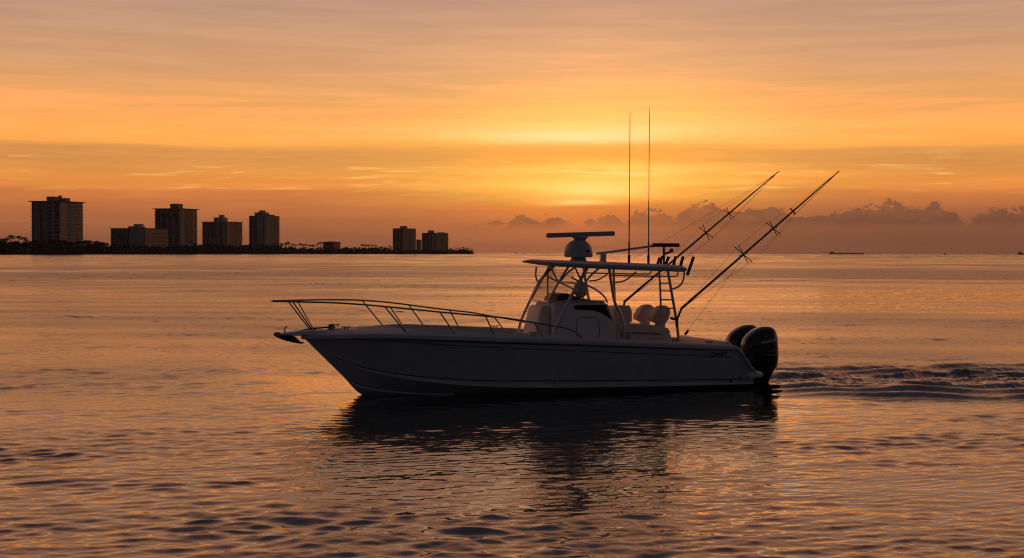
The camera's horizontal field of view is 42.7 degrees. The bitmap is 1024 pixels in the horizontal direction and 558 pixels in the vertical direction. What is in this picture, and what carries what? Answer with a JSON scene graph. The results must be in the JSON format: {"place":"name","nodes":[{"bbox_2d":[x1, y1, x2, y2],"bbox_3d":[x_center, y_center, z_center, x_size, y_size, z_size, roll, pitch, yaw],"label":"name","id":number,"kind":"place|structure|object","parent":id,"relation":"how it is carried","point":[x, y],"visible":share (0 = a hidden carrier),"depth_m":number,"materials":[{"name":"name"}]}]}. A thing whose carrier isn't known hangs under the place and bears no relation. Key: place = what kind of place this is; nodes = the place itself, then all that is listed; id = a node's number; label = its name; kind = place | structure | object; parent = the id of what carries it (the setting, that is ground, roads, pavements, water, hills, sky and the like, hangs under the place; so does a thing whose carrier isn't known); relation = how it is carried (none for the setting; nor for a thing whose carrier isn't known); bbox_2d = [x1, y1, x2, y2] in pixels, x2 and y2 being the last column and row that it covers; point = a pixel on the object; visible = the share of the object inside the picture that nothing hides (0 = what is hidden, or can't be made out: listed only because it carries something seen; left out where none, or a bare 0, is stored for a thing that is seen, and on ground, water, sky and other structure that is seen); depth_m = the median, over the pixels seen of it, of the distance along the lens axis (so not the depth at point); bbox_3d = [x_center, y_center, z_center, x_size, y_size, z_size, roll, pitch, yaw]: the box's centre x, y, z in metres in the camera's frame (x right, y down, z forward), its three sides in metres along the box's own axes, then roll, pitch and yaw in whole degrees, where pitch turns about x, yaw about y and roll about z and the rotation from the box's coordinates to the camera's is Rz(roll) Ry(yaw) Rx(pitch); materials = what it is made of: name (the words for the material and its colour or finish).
{"place":"outdoors","nodes":[
{"label":"outdoors","id":0,"kind":"place"},
{"bbox_2d":[0,253,445,254],"bbox_3d":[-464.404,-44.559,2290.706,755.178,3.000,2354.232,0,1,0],"label":"shore","id":1,"kind":"structure","parent":0,"point":[151,253],"depth_m":1552.28,"materials":[{"name":"black"}]},
{"bbox_2d":[9,241,22,245],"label":"broadleaf tree","id":2,"kind":"object","parent":1,"relation":"on","point":[15,242],"visible":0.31,"depth_m":1380.93,"materials":[{"name":"green plant"}]},
{"bbox_2d":[28,195,85,243],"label":"apartment tower","id":3,"kind":"structure","parent":1,"relation":"on","point":[59,217],"depth_m":1507.64,"materials":[{"name":"concrete"}]},
{"bbox_2d":[57,240,66,246],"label":"broadleaf tree","id":4,"kind":"object","parent":1,"relation":"on","point":[63,243],"visible":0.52,"depth_m":1469.54,"materials":[{"name":"green plant"}]},
{"bbox_2d":[110,224,168,248],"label":"apartment block","id":5,"kind":"structure","parent":1,"relation":"on","point":[139,234],"depth_m":1768.57,"materials":[{"name":"concrete"}]},
{"bbox_2d":[152,204,199,246],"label":"apartment tower","id":6,"kind":"structure","parent":1,"relation":"on","point":[179,222],"depth_m":1947.97,"materials":[{"name":"concrete"}]},
{"bbox_2d":[201,215,242,247],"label":"apartment tower","id":7,"kind":"structure","parent":1,"relation":"on","point":[220,230],"depth_m":2096.13,"materials":[{"name":"concrete"}]},
{"bbox_2d":[0,244,473,254],"bbox_3d":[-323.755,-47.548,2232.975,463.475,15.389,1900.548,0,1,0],"label":"undergrowth","id":8,"kind":"object","parent":1,"relation":"on","point":[42,249],"visible":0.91,"depth_m":1772.31,"materials":[{"name":"green plant"}]},
{"bbox_2d":[248,210,279,246],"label":"apartment tower","id":9,"kind":"structure","parent":1,"relation":"on","point":[263,229],"depth_m":2271.55,"materials":[{"name":"concrete"}]},
{"bbox_2d":[323,241,339,251],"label":"beach house","id":10,"kind":"structure","parent":1,"relation":"on","point":[334,245],"depth_m":2518.57,"materials":[{"name":"concrete"}]},
{"bbox_2d":[392,226,416,250],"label":"apartment tower","id":11,"kind":"structure","parent":1,"relation":"on","point":[404,238],"depth_m":2881.84,"materials":[{"name":"concrete"}]},
{"bbox_2d":[416,240,421,249],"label":"apartment annexe","id":12,"kind":"structure","parent":1,"relation":"on","point":[418,244],"depth_m":2982.62,"materials":[{"name":"concrete"}]},
{"bbox_2d":[421,230,448,250],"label":"apartment tower","id":13,"kind":"structure","parent":1,"relation":"on","point":[431,240],"depth_m":3050.66,"materials":[{"name":"concrete"}]},
{"bbox_2d":[0,253,1023,557],"bbox_3d":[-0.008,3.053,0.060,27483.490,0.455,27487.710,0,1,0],"label":"water","id":14,"kind":"structure","parent":0,"point":[172,407],"depth_m":23.70,"materials":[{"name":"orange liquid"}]},
{"bbox_2d":[270,107,838,394],"bbox_3d":[1.103,-0.424,30.001,13.196,7.260,3.285,0,1,-19],"label":"fishing boat","id":15,"kind":"object","parent":14,"relation":"on","point":[565,343],"visible":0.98,"depth_m":29.07,"materials":[{"name":"grey plastic"}]},
{"bbox_2d":[829,251,863,253],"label":"cargo ship","id":16,"kind":"object","parent":14,"relation":"on","point":[831,252],"visible":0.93,"depth_m":8981.70,"materials":[{"name":"paint"}]},
{"bbox_2d":[0,0,1023,254],"label":"sky","id":17,"kind":"structure","parent":0,"point":[494,126],"materials":[{"name":"orange"}]}
]}

